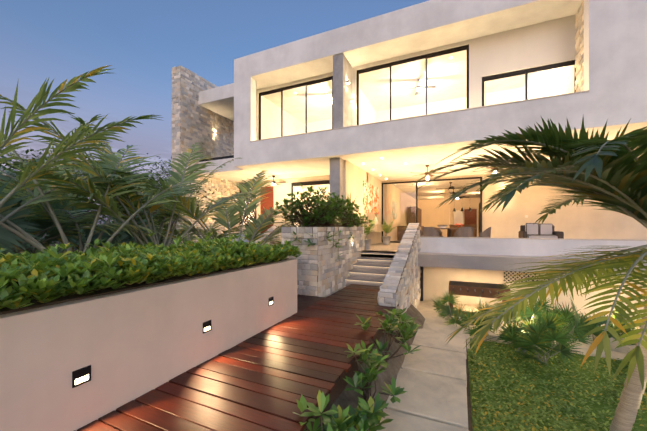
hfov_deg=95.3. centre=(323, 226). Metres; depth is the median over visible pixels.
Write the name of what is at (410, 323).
plant
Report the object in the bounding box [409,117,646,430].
palm
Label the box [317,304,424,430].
planting bed
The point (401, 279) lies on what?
wing wall
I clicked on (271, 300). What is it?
step light
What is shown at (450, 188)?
fan
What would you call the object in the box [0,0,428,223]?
sky
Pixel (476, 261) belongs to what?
terrace floor
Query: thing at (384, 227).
pot plant
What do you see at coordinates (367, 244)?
pot
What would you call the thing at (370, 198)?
art canvas
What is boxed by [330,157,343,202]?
ground column
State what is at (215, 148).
balcony glass
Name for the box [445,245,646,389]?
palm right near fronds
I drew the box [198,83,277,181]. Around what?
slabs
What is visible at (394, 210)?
art canvas
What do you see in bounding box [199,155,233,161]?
balcony rail base
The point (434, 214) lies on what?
interior walls
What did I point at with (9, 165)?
tree
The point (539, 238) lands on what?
beam cap
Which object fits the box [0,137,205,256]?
palm
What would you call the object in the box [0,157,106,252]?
tree
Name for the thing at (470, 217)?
interior door
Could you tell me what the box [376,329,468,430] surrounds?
path slabs
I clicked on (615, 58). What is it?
facade
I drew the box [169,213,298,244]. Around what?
palm
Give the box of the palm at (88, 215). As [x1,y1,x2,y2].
[4,161,166,253]
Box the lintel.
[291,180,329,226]
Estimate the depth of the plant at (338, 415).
2.44 m
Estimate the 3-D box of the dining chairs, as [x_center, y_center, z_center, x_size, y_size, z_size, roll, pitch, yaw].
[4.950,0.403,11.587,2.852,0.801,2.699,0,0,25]
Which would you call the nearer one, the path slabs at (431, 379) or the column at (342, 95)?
the path slabs at (431, 379)
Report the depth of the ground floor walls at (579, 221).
12.29 m
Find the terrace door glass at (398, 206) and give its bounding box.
[383,183,415,240]
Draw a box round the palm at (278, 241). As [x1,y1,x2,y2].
[272,239,281,244]
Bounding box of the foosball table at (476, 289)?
[449,281,510,316]
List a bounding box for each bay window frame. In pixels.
[259,76,332,139]
[357,44,468,124]
[482,60,575,105]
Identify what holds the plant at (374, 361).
on the planting bed
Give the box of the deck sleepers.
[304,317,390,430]
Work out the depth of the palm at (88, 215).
4.75 m
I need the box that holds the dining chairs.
[420,227,490,237]
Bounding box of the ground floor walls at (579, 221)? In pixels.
[239,160,646,243]
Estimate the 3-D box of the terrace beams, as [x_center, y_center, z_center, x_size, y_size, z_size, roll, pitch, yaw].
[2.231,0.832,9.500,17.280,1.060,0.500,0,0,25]
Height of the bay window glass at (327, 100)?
2.780 m
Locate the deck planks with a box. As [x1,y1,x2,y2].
[74,284,407,430]
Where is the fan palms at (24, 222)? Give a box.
[0,172,169,255]
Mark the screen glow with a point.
(250, 212)
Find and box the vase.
[374,209,377,223]
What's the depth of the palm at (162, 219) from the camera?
5.76 m
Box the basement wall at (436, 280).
[423,267,646,320]
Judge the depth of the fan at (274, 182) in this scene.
13.54 m
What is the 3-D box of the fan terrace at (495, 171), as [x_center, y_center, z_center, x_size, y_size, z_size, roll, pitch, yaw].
[6.083,-2.058,10.503,1.392,0.580,1.404,0,0,25]
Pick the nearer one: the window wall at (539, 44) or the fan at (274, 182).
the window wall at (539, 44)
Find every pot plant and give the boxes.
[354,216,376,237]
[380,218,396,235]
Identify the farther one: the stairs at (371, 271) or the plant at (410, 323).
the stairs at (371, 271)
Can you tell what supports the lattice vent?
attached to the basement wall at (436, 280)
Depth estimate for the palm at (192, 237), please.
8.70 m
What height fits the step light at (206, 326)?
0.124 m
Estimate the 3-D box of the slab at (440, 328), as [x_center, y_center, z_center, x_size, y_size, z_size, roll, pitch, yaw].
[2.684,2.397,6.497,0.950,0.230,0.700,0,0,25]
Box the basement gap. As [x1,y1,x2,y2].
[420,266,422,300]
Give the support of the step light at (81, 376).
attached to the planter wall at (130, 345)
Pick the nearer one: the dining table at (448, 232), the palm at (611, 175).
the palm at (611, 175)
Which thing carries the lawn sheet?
on the ground
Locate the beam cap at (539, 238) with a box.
[420,237,646,240]
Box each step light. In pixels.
[72,365,90,387]
[203,320,210,333]
[269,296,273,305]
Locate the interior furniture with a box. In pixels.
[397,206,476,240]
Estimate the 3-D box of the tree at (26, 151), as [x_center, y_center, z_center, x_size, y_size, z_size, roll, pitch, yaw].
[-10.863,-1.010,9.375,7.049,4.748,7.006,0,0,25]
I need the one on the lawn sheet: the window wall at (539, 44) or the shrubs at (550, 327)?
the shrubs at (550, 327)
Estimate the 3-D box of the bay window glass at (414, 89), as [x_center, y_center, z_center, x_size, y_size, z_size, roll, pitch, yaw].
[2.830,-4.118,9.797,3.460,2.780,0.028,0,0,25]
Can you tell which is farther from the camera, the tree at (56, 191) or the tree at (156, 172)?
the tree at (156, 172)
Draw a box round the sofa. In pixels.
[518,223,563,238]
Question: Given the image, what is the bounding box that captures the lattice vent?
[502,271,548,285]
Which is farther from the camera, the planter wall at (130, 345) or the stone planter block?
the stone planter block
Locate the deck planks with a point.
(264, 380)
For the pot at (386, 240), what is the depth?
13.05 m
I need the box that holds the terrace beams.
[199,234,646,259]
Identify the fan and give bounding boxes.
[271,176,286,184]
[403,79,435,94]
[436,182,463,190]
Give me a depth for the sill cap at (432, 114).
8.39 m
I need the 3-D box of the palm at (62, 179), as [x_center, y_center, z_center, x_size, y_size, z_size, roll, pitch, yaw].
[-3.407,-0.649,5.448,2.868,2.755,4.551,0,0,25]
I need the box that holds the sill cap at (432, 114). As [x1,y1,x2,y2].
[250,90,588,141]
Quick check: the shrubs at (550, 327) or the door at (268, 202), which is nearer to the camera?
the shrubs at (550, 327)
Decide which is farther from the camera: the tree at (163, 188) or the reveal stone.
the tree at (163, 188)
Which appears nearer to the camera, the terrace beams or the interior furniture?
the terrace beams
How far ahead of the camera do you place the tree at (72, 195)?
20.31 m
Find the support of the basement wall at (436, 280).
on the ground
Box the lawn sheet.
[467,339,646,430]
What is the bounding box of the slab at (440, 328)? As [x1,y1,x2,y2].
[422,323,469,348]
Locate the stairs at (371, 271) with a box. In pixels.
[345,251,395,285]
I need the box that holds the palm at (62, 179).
[0,94,257,245]
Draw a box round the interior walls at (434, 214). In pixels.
[383,184,479,240]
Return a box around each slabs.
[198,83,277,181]
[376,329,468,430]
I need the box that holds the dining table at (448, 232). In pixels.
[434,228,475,236]
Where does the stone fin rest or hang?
on the ground
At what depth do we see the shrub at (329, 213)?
7.10 m
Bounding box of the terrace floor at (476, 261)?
[202,236,646,278]
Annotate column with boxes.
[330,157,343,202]
[333,53,352,128]
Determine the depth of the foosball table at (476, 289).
7.61 m
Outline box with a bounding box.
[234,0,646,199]
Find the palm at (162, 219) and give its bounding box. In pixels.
[71,116,239,246]
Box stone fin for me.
[171,65,239,256]
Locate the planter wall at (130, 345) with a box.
[0,259,296,430]
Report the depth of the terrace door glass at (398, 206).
14.74 m
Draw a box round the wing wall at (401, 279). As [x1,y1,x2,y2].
[377,223,420,321]
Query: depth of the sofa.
9.28 m
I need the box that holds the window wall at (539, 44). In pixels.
[256,14,575,139]
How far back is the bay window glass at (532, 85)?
8.36 m
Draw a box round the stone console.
[367,224,387,231]
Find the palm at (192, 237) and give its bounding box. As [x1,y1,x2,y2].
[140,206,285,244]
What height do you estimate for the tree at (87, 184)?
5.032 m
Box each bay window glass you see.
[261,82,331,137]
[359,50,466,123]
[484,65,574,105]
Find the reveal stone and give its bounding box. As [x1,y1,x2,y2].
[575,0,583,91]
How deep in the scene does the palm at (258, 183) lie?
7.51 m
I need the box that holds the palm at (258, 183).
[84,167,310,255]
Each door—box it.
[260,186,273,232]
[464,209,476,224]
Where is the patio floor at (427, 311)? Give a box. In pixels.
[417,300,639,359]
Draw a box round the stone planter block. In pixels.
[281,227,364,296]
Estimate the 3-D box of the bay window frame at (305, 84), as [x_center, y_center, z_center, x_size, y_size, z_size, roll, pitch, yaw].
[-1.148,-4.118,11.632,3.400,2.920,0.087,0,0,25]
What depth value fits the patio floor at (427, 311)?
6.65 m
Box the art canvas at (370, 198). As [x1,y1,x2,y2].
[363,181,378,213]
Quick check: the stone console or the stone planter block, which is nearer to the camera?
the stone planter block
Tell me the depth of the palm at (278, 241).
9.25 m
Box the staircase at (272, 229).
[252,225,279,244]
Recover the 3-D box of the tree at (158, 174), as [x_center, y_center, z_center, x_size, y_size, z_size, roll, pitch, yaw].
[-7.294,-0.823,12.809,5.345,4.439,5.520,0,0,25]
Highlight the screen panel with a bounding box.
[239,183,256,225]
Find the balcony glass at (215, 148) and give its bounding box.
[201,132,233,157]
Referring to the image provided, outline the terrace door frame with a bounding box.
[382,177,481,242]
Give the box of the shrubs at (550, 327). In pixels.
[430,290,641,370]
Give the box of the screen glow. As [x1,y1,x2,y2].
[242,187,256,224]
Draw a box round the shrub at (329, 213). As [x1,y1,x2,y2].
[271,184,372,260]
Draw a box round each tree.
[0,152,78,195]
[0,152,144,220]
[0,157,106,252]
[1,136,99,249]
[21,143,157,246]
[85,158,216,241]
[94,153,171,240]
[145,171,241,229]
[147,160,168,223]
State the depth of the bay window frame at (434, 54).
9.65 m
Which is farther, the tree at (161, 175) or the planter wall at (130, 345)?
the tree at (161, 175)
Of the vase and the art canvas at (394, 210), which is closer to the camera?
the vase
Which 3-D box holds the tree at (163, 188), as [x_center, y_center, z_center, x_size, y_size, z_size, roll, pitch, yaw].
[-7.306,-0.968,16.410,6.933,4.718,6.826,0,0,-42]
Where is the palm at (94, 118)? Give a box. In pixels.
[0,114,101,251]
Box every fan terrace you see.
[411,165,447,180]
[473,161,498,173]
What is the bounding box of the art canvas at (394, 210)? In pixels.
[392,201,396,218]
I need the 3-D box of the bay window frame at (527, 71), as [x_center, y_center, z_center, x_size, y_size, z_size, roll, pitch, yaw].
[5.818,-3.578,8.432,2.290,1.840,0.087,0,0,25]
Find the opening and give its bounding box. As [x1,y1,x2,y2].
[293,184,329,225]
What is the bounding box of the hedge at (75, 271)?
[0,232,302,314]
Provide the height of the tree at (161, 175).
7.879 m
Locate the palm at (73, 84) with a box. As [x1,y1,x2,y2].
[0,65,161,222]
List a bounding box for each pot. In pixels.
[364,239,370,249]
[382,236,390,244]

